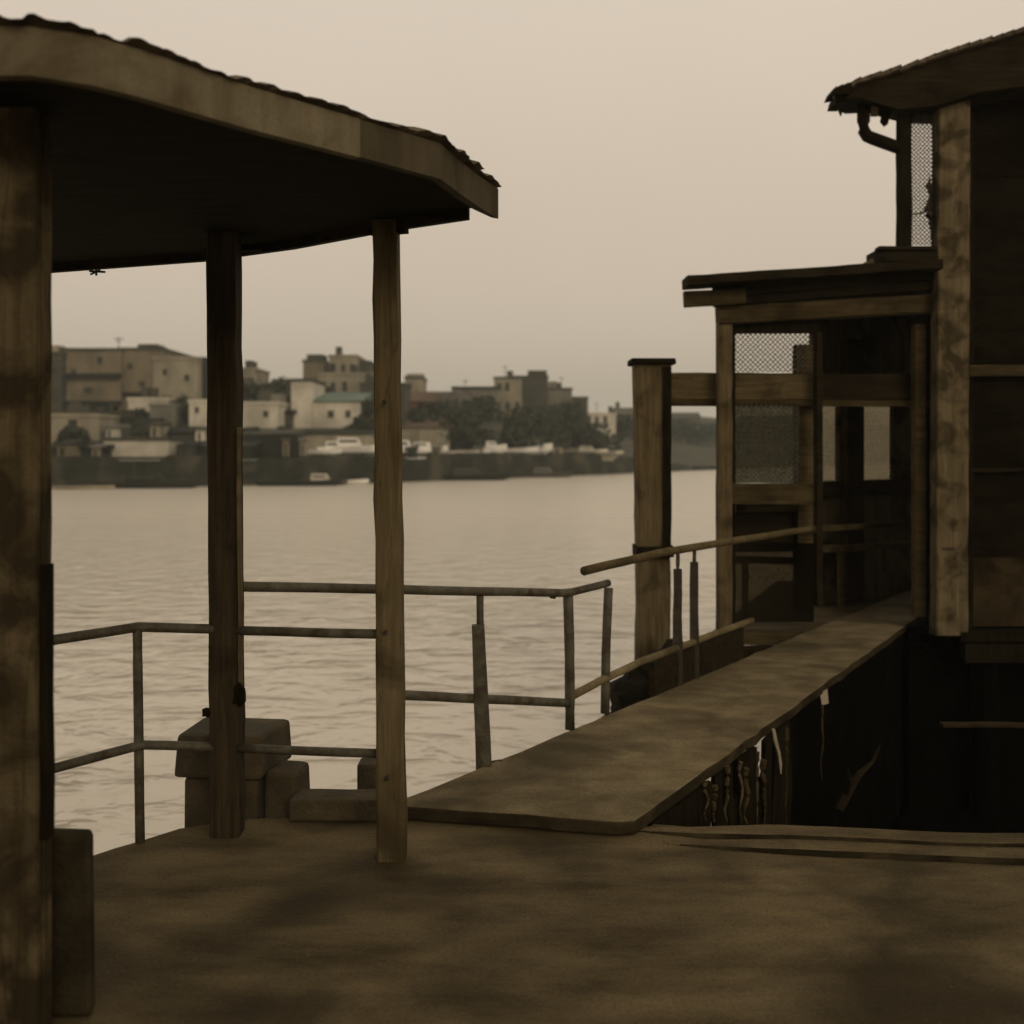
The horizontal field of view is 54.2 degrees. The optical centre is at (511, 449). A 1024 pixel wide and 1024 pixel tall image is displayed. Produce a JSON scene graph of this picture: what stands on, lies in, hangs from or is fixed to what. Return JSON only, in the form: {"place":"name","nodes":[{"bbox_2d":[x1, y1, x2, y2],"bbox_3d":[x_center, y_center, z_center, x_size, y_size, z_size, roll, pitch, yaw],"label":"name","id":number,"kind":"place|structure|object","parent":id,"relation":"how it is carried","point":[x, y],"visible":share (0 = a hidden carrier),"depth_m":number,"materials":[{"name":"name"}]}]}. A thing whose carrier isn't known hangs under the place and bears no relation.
{"place":"outdoors","nodes":[
{"label":"outdoors","id":0,"kind":"place"},
{"bbox_2d":[357,758,375,788],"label":"concrete block","id":1,"kind":"structure","parent":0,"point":[366,773],"depth_m":4.80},
{"bbox_2d":[51,457,888,854],"bbox_3d":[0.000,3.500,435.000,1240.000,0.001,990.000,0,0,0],"label":"water","id":2,"kind":"structure","parent":0,"point":[127,555],"depth_m":21.41,"materials":[{"name":"beige liquid"}]},
{"bbox_2d":[52,485,114,489],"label":"boat","id":3,"kind":"object","parent":2,"relation":"on","point":[82,487],"visible":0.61,"depth_m":88.51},
{"bbox_2d":[95,459,200,487],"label":"boat","id":4,"kind":"object","parent":2,"relation":"on","point":[133,480],"visible":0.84,"depth_m":91.13,"materials":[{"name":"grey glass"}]},
{"bbox_2d":[256,479,341,485],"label":"boat","id":5,"kind":"object","parent":2,"relation":"on","point":[333,482],"visible":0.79,"depth_m":96.96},
{"bbox_2d":[443,468,509,479],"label":"boat","id":6,"kind":"object","parent":2,"relation":"on","point":[467,474],"visible":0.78,"depth_m":114.86,"materials":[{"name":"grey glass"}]},
{"bbox_2d":[526,468,572,476],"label":"boat","id":7,"kind":"object","parent":2,"relation":"on","point":[542,472],"visible":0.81,"depth_m":128.29,"materials":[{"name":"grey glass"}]},
{"bbox_2d":[601,638,672,717],"bbox_3d":[1.145,2.809,8.580,1.060,2.402,1.364,0,0,-25],"label":"rock mound","id":8,"kind":"object","parent":2,"relation":"in","point":[630,688],"visible":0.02,"depth_m":8.11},
{"bbox_2d":[627,358,675,659],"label":"mooring pillar","id":9,"kind":"structure","parent":2,"relation":"in","point":[652,401],"depth_m":9.01,"materials":[{"name":"wood"}]},
{"bbox_2d":[721,619,922,826],"bbox_3d":[2.881,2.898,8.593,0.800,2.404,9.495,0,0,36],"label":"walkway trestle","id":10,"kind":"object","parent":2,"relation":"in","point":[920,622],"visible":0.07,"depth_m":7.36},
{"bbox_2d":[407,591,922,834],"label":"walkway","id":11,"kind":"structure","parent":10,"relation":"on","point":[635,768],"depth_m":5.50,"materials":[{"name":"wood"}]},
{"bbox_2d":[244,579,612,769],"bbox_3d":[-0.235,1.135,5.250,2.520,1.082,0.329,0,0,-42],"label":"pipe railing","id":12,"kind":"object","parent":11,"relation":"on","point":[480,698],"visible":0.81,"depth_m":5.15,"materials":[{"name":"metal"}]},
{"bbox_2d":[575,526,814,698],"bbox_3d":[1.537,1.162,7.459,0.078,0.996,4.022,0,0,36],"label":"walkway handrail","id":13,"kind":"object","parent":11,"relation":"on","point":[679,662],"visible":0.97,"depth_m":7.02,"materials":[{"name":"wood"}]},
{"bbox_2d":[648,720,791,826],"bbox_3d":[1.177,2.675,5.408,0.057,1.950,2.109,0,0,32],"label":"board skirt","id":14,"kind":"object","parent":11,"relation":"hanging from","point":[687,810],"visible":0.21,"depth_m":5.63,"materials":[{"name":"wood"}]},
{"bbox_2d":[702,704,823,824],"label":"hanging roots","id":15,"kind":"object","parent":11,"relation":"hanging from","point":[762,765],"visible":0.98,"depth_m":5.55,"materials":[{"name":"plant"}]},
{"bbox_2d":[772,728,781,773],"bbox_3d":[1.583,1.803,5.982,0.059,0.271,0.041,0,0,0],"label":"pale rag","id":16,"kind":"object","parent":11,"relation":"hanging from","point":[777,748],"visible":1,"depth_m":5.97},
{"bbox_2d":[672,259,942,771],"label":"timber shack","id":17,"kind":"structure","parent":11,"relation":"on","point":[866,327],"depth_m":9.24,"materials":[{"name":"wood"}]},
{"bbox_2d":[823,406,834,480],"bbox_3d":[3.370,-0.090,10.749,0.317,0.860,0.004,0,0,-36],"label":"window pane","id":18,"kind":"structure","parent":17,"relation":"in","point":[824,409],"depth_m":10.78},
{"bbox_2d":[823,406,836,480],"bbox_3d":[3.388,-0.090,10.724,0.325,0.849,0.017,0,0,-36],"label":"window mesh","id":19,"kind":"structure","parent":17,"relation":"in","point":[824,406],"depth_m":10.73,"materials":[{"name":"metal"}]},
{"bbox_2d":[864,407,888,479],"bbox_3d":[4.029,-0.090,11.225,0.690,0.860,0.004,0,0,-36],"label":"window pane","id":20,"kind":"structure","parent":17,"relation":"in","point":[872,417],"depth_m":11.28,"materials":[{"name":"glass"}]},
{"bbox_2d":[864,407,890,479],"bbox_3d":[4.048,-0.090,11.199,0.698,0.849,0.017,0,0,-36],"label":"window mesh","id":21,"kind":"structure","parent":17,"relation":"in","point":[889,427],"depth_m":11.24,"materials":[{"name":"metal"}]},
{"bbox_2d":[51,452,888,485],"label":"quay","id":22,"kind":"structure","parent":0,"point":[79,470],"depth_m":103.32,"materials":[{"name":"concrete"}]},
{"bbox_2d":[280,437,291,457],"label":"waterside hut","id":23,"kind":"object","parent":22,"relation":"on","point":[285,447],"visible":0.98,"depth_m":101.85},
{"bbox_2d":[0,0,1023,425],"label":"sky","id":24,"kind":"structure","parent":0,"point":[634,148],"materials":[{"name":"beige"}]},
{"bbox_2d":[51,818,1023,1023],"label":"deck","id":25,"kind":"structure","parent":0,"point":[273,921],"depth_m":3.52,"materials":[{"name":"concrete"}]},
{"bbox_2d":[52,828,94,1015],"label":"pedestal block","id":26,"kind":"structure","parent":25,"relation":"on","point":[73,965],"depth_m":2.99,"materials":[{"name":"concrete"}]},
{"bbox_2d":[54,622,375,843],"bbox_3d":[-1.282,1.350,4.261,1.440,1.300,0.325,0,0,-7],"label":"pipe railing","id":27,"kind":"object","parent":25,"relation":"on","point":[139,745],"visible":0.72,"depth_m":4.32,"materials":[{"name":"metal"}]},
{"bbox_2d":[0,13,501,1023],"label":"open shelter","id":28,"kind":"object","parent":25,"relation":"on","point":[128,151],"visible":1,"depth_m":3.26,"materials":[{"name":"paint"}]},
{"bbox_2d":[289,789,375,821],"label":"edge kerb block","id":29,"kind":"structure","parent":25,"relation":"on","point":[332,804],"depth_m":4.56,"materials":[{"name":"concrete"}]},
{"bbox_2d":[638,825,1023,846],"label":"kerb strip","id":30,"kind":"object","parent":25,"relation":"on","point":[863,835],"visible":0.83,"depth_m":4.33,"materials":[{"name":"concrete"}]},
{"bbox_2d":[663,839,1023,864],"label":"kerb strip","id":31,"kind":"object","parent":25,"relation":"on","point":[936,853],"visible":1,"depth_m":4.20,"materials":[{"name":"concrete"}]},
{"bbox_2d":[253,436,888,466],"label":"bank","id":32,"kind":"structure","parent":0,"point":[695,455],"depth_m":202.99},
{"bbox_2d":[51,345,66,412],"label":"harbour building","id":33,"kind":"structure","parent":32,"relation":"on","point":[58,396],"depth_m":113.78,"materials":[{"name":"paint"}]},
{"bbox_2d":[53,441,87,455],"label":"waterside hut","id":34,"kind":"object","parent":32,"relation":"on","point":[70,448],"visible":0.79,"depth_m":92.91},
{"bbox_2d":[52,425,90,443],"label":"shore tree","id":35,"kind":"object","parent":32,"relation":"on","point":[68,434],"visible":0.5,"depth_m":98.36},
{"bbox_2d":[51,441,114,455],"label":"boathouse","id":36,"kind":"object","parent":32,"relation":"on","point":[86,450],"visible":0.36,"depth_m":94.12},
{"bbox_2d":[51,402,126,443],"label":"harbour house","id":37,"kind":"structure","parent":32,"relation":"on","point":[77,414],"depth_m":100.31,"materials":[{"name":"beige concrete"}]},
{"bbox_2d":[58,337,124,412],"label":"harbour building","id":38,"kind":"structure","parent":32,"relation":"on","point":[93,377],"depth_m":114.89,"materials":[{"name":"paint"}]},
{"bbox_2d":[102,425,130,436],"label":"waterside hut","id":39,"kind":"object","parent":32,"relation":"on","point":[113,431],"visible":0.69,"depth_m":99.67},
{"bbox_2d":[119,407,149,422],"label":"shore tree","id":40,"kind":"object","parent":32,"relation":"on","point":[136,413],"visible":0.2,"depth_m":106.15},
{"bbox_2d":[102,418,186,459],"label":"boat","id":41,"kind":"object","parent":32,"relation":"on","point":[128,446],"visible":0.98,"depth_m":96.06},
{"bbox_2d":[128,418,163,431],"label":"harbour house","id":42,"kind":"structure","parent":32,"relation":"on","point":[141,424],"depth_m":105.39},
{"bbox_2d":[127,387,175,411],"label":"harbour house","id":43,"kind":"structure","parent":32,"relation":"on","point":[149,395],"depth_m":111.87,"materials":[{"name":"beige concrete"}]},
{"bbox_2d":[118,344,190,409],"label":"harbour building","id":44,"kind":"structure","parent":32,"relation":"on","point":[137,368],"depth_m":115.63,"materials":[{"name":"beige concrete"}]},
{"bbox_2d":[147,422,171,436],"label":"waterside hut","id":45,"kind":"object","parent":32,"relation":"on","point":[155,429],"visible":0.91,"depth_m":101.15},
{"bbox_2d":[148,403,187,427],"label":"harbour house","id":46,"kind":"structure","parent":32,"relation":"on","point":[169,412],"depth_m":106.38,"materials":[{"name":"grey concrete"}]},
{"bbox_2d":[152,356,202,398],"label":"harbour building","id":47,"kind":"structure","parent":32,"relation":"on","point":[175,376],"depth_m":114.80,"materials":[{"name":"beige concrete"}]},
{"bbox_2d":[171,393,192,426],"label":"shore tree","id":48,"kind":"object","parent":32,"relation":"on","point":[185,406],"visible":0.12,"depth_m":108.22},
{"bbox_2d":[167,422,206,440],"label":"building","id":49,"kind":"structure","parent":32,"relation":"on","point":[186,430],"depth_m":102.45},
{"bbox_2d":[176,442,199,455],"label":"waterside hut","id":50,"kind":"object","parent":32,"relation":"on","point":[188,448],"visible":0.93,"depth_m":96.85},
{"bbox_2d":[187,399,206,425],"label":"harbour house","id":51,"kind":"structure","parent":32,"relation":"on","point":[197,412],"depth_m":105.74,"materials":[{"name":"paint"}]},
{"bbox_2d":[201,357,206,398],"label":"harbour building","id":52,"kind":"structure","parent":32,"relation":"on","point":[204,378],"depth_m":116.86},
{"bbox_2d":[177,441,263,459],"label":"boathouse","id":53,"kind":"object","parent":32,"relation":"on","point":[251,449],"visible":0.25,"depth_m":99.45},
{"bbox_2d":[243,360,269,384],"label":"harbour house","id":54,"kind":"structure","parent":32,"relation":"on","point":[254,373],"depth_m":130.07,"materials":[{"name":"paint"}]},
{"bbox_2d":[243,377,279,400],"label":"shore tree","id":55,"kind":"object","parent":32,"relation":"on","point":[249,391],"visible":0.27,"depth_m":122.61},
{"bbox_2d":[243,391,290,427],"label":"harbour house","id":56,"kind":"structure","parent":32,"relation":"on","point":[267,409],"depth_m":111.67,"materials":[{"name":"paint"}]},
{"bbox_2d":[243,377,290,400],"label":"shore tree","id":57,"kind":"object","parent":32,"relation":"on","point":[270,387],"visible":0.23,"depth_m":122.24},
{"bbox_2d":[243,428,305,457],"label":"boat shed","id":58,"kind":"object","parent":32,"relation":"on","point":[270,438],"visible":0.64,"depth_m":103.08,"materials":[{"name":"grey"}]},
{"bbox_2d":[284,403,296,427],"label":"harbour house","id":59,"kind":"structure","parent":32,"relation":"on","point":[289,417],"depth_m":115.04,"materials":[{"name":"beige concrete"}]},
{"bbox_2d":[290,378,325,427],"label":"harbour house","id":60,"kind":"structure","parent":32,"relation":"on","point":[305,392],"depth_m":115.99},
{"bbox_2d":[302,354,328,379],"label":"harbour building","id":61,"kind":"structure","parent":32,"relation":"on","point":[313,364],"depth_m":134.65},
{"bbox_2d":[307,448,341,455],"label":"boat","id":62,"kind":"object","parent":32,"relation":"on","point":[328,452],"visible":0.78,"depth_m":106.07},
{"bbox_2d":[302,428,373,457],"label":"boat shed","id":63,"kind":"object","parent":32,"relation":"on","point":[318,437],"visible":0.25,"depth_m":109.60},
{"bbox_2d":[313,392,372,427],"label":"harbour house","id":64,"kind":"structure","parent":32,"relation":"on","point":[335,409],"depth_m":116.84,"materials":[{"name":"paint"}]},
{"bbox_2d":[317,364,373,391],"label":"harbour house","id":65,"kind":"structure","parent":32,"relation":"on","point":[343,381],"depth_m":132.36,"materials":[{"name":"beige concrete"}]},
{"bbox_2d":[317,425,374,455],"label":"boat","id":66,"kind":"object","parent":32,"relation":"on","point":[351,446],"visible":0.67,"depth_m":107.67,"materials":[{"name":"white"}]},
{"bbox_2d":[328,347,365,371],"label":"harbour building","id":67,"kind":"structure","parent":32,"relation":"on","point":[339,361],"depth_m":137.25,"materials":[{"name":"beige concrete"}]},
{"bbox_2d":[343,414,373,429],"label":"shore tree","id":68,"kind":"object","parent":32,"relation":"on","point":[358,423],"visible":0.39,"depth_m":114.66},
{"bbox_2d":[359,360,373,372],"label":"harbour building","id":69,"kind":"structure","parent":32,"relation":"on","point":[366,365],"depth_m":139.37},
{"bbox_2d":[361,398,373,426],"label":"shore tree","id":70,"kind":"object","parent":32,"relation":"on","point":[368,408],"visible":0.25,"depth_m":117.56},
{"bbox_2d":[359,373,410,425],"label":"harbour house","id":71,"kind":"structure","parent":32,"relation":"on","point":[367,385],"depth_m":124.93,"materials":[{"name":"beige concrete"}]},
{"bbox_2d":[404,374,426,390],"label":"harbour building","id":72,"kind":"structure","parent":32,"relation":"on","point":[416,382],"depth_m":145.20,"materials":[{"name":"paint"}]},
{"bbox_2d":[408,404,428,421],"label":"shore tree","id":73,"kind":"object","parent":32,"relation":"on","point":[419,414],"visible":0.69,"depth_m":129.37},
{"bbox_2d":[410,391,440,410],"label":"harbour house","id":74,"kind":"structure","parent":32,"relation":"on","point":[416,397],"depth_m":136.56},
{"bbox_2d":[402,417,454,456],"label":"harbour house","id":75,"kind":"structure","parent":32,"relation":"on","point":[430,431],"depth_m":124.60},
{"bbox_2d":[416,400,447,416],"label":"shore tree","id":76,"kind":"object","parent":32,"relation":"on","point":[437,408],"visible":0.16,"depth_m":134.44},
{"bbox_2d":[437,422,470,450],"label":"shore tree","id":77,"kind":"object","parent":32,"relation":"on","point":[457,431],"visible":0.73,"depth_m":124.64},
{"bbox_2d":[426,406,482,447],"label":"shore tree","id":78,"kind":"object","parent":32,"relation":"on","point":[452,414],"visible":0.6,"depth_m":128.03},
{"bbox_2d":[440,379,472,437],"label":"harbour building","id":79,"kind":"structure","parent":32,"relation":"on","point":[447,397],"depth_m":144.27,"materials":[{"name":"grey concrete"}]},
{"bbox_2d":[447,400,489,423],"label":"shore tree","id":80,"kind":"object","parent":32,"relation":"on","point":[476,407],"visible":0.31,"depth_m":139.66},
{"bbox_2d":[451,386,497,416],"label":"harbour building","id":81,"kind":"structure","parent":32,"relation":"on","point":[477,391],"depth_m":151.27,"materials":[{"name":"paint"}]},
{"bbox_2d":[456,428,498,449],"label":"shore tree","id":82,"kind":"object","parent":32,"relation":"on","point":[477,437],"visible":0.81,"depth_m":126.63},
{"bbox_2d":[468,395,504,429],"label":"shore tree","id":83,"kind":"object","parent":32,"relation":"on","point":[491,409],"visible":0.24,"depth_m":142.69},
{"bbox_2d":[470,421,502,449],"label":"harbour house","id":84,"kind":"structure","parent":32,"relation":"on","point":[496,426],"depth_m":136.07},
{"bbox_2d":[483,430,506,453],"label":"boat","id":85,"kind":"object","parent":32,"relation":"on","point":[492,446],"visible":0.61,"depth_m":125.12,"materials":[{"name":"white plastic"}]},
{"bbox_2d":[479,410,533,443],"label":"shore tree","id":86,"kind":"object","parent":32,"relation":"on","point":[520,419],"visible":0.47,"depth_m":137.87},
{"bbox_2d":[493,371,522,436],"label":"harbour building","id":87,"kind":"structure","parent":32,"relation":"on","point":[509,393],"depth_m":155.13,"materials":[{"name":"grey concrete"}]},
{"bbox_2d":[497,426,544,448],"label":"shore tree","id":88,"kind":"object","parent":32,"relation":"on","point":[518,437],"visible":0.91,"depth_m":132.61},
{"bbox_2d":[503,447,538,454],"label":"boat","id":89,"kind":"object","parent":32,"relation":"on","point":[521,451],"visible":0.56,"depth_m":129.02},
{"bbox_2d":[507,370,548,411],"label":"harbour building","id":90,"kind":"structure","parent":32,"relation":"on","point":[535,386],"depth_m":155.80,"materials":[{"name":"grey concrete"}]},
{"bbox_2d":[511,406,564,438],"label":"shore tree","id":91,"kind":"object","parent":32,"relation":"on","point":[547,416],"visible":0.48,"depth_m":144.48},
{"bbox_2d":[532,425,566,444],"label":"shore tree","id":92,"kind":"object","parent":32,"relation":"on","point":[551,435],"visible":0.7,"depth_m":139.33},
{"bbox_2d":[531,402,575,443],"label":"shore tree","id":93,"kind":"object","parent":32,"relation":"on","point":[565,426],"visible":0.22,"depth_m":149.31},
{"bbox_2d":[548,377,572,444],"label":"harbour building","id":94,"kind":"structure","parent":32,"relation":"on","point":[558,393],"depth_m":163.57,"materials":[{"name":"grey concrete"}]},
{"bbox_2d":[556,400,599,444],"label":"shore tree","id":95,"kind":"object","parent":32,"relation":"on","point":[574,416],"visible":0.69,"depth_m":155.99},
{"bbox_2d":[572,397,588,439],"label":"harbour building","id":96,"kind":"structure","parent":32,"relation":"on","point":[584,400],"depth_m":170.24,"materials":[{"name":"grey concrete"}]},
{"bbox_2d":[569,422,611,448],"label":"shore tree","id":97,"kind":"object","parent":32,"relation":"on","point":[589,430],"visible":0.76,"depth_m":152.83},
{"bbox_2d":[588,402,616,446],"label":"harbour house","id":98,"kind":"structure","parent":32,"relation":"on","point":[609,417],"depth_m":172.30,"materials":[{"name":"paint"}]},
{"bbox_2d":[582,433,623,450],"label":"shore tree","id":99,"kind":"object","parent":32,"relation":"on","point":[601,441],"visible":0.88,"depth_m":148.41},
{"bbox_2d":[612,402,632,436],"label":"harbour house","id":100,"kind":"structure","parent":32,"relation":"on","point":[618,410],"depth_m":211.75,"materials":[{"name":"grey concrete"}]},
{"bbox_2d":[616,418,632,434],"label":"shore tree","id":101,"kind":"object","parent":32,"relation":"on","point":[619,425],"visible":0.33,"depth_m":179.11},
{"bbox_2d":[671,418,697,442],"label":"shore tree","id":102,"kind":"object","parent":32,"relation":"on","point":[682,426],"visible":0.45,"depth_m":222.80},
{"bbox_2d":[671,413,701,444],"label":"harbour house","id":103,"kind":"structure","parent":32,"relation":"on","point":[694,417],"depth_m":236.00,"materials":[{"name":"grey concrete"}]},
{"bbox_2d":[676,422,715,445],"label":"shore tree","id":104,"kind":"object","parent":32,"relation":"on","point":[700,431],"visible":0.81,"depth_m":226.63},
{"bbox_2d":[700,418,735,444],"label":"harbour house","id":105,"kind":"structure","parent":32,"relation":"on","point":[707,421],"depth_m":267.25,"materials":[{"name":"grey concrete"}]},
{"bbox_2d":[739,415,792,445],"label":"harbour house","id":106,"kind":"structure","parent":32,"relation":"on","point":[783,439],"depth_m":312.50,"materials":[{"name":"grey concrete"}]},
{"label":"mud","id":107,"kind":"object","parent":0,"visible":0},
{"bbox_2d":[789,633,904,829],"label":"retaining wall","id":108,"kind":"structure","parent":107,"relation":"on","point":[864,714],"depth_m":7.88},
{"bbox_2d":[824,26,1023,819],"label":"dark building","id":109,"kind":"structure","parent":107,"relation":"on","point":[964,698],"depth_m":9.06,"materials":[{"name":"brown wood"}]},
{"bbox_3d":[3.191,3.570,6.380,3.751,1.204,3.324,0,0,0],"label":"rock pile","id":110,"kind":"object","parent":107,"relation":"on","visible":0},
{"bbox_2d":[834,744,880,814],"bbox_3d":[2.238,2.111,6.448,0.097,0.314,0.688,0,0,37],"label":"dead branch","id":111,"kind":"object","parent":110,"relation":"on","point":[847,792],"visible":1,"depth_m":6.29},
{"bbox_3d":[-1.225,3.165,4.850,0.550,2.270,0.300,0,0,0],"label":"block footing","id":112,"kind":"object","parent":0,"visible":0},
{"bbox_2d":[175,717,291,827],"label":"concrete block","id":113,"kind":"structure","parent":112,"relation":"on","point":[192,767],"depth_m":4.69,"materials":[{"name":"concrete"}]},
{"bbox_2d":[265,760,309,817],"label":"concrete block","id":114,"kind":"structure","parent":112,"relation":"on","point":[287,781],"depth_m":4.68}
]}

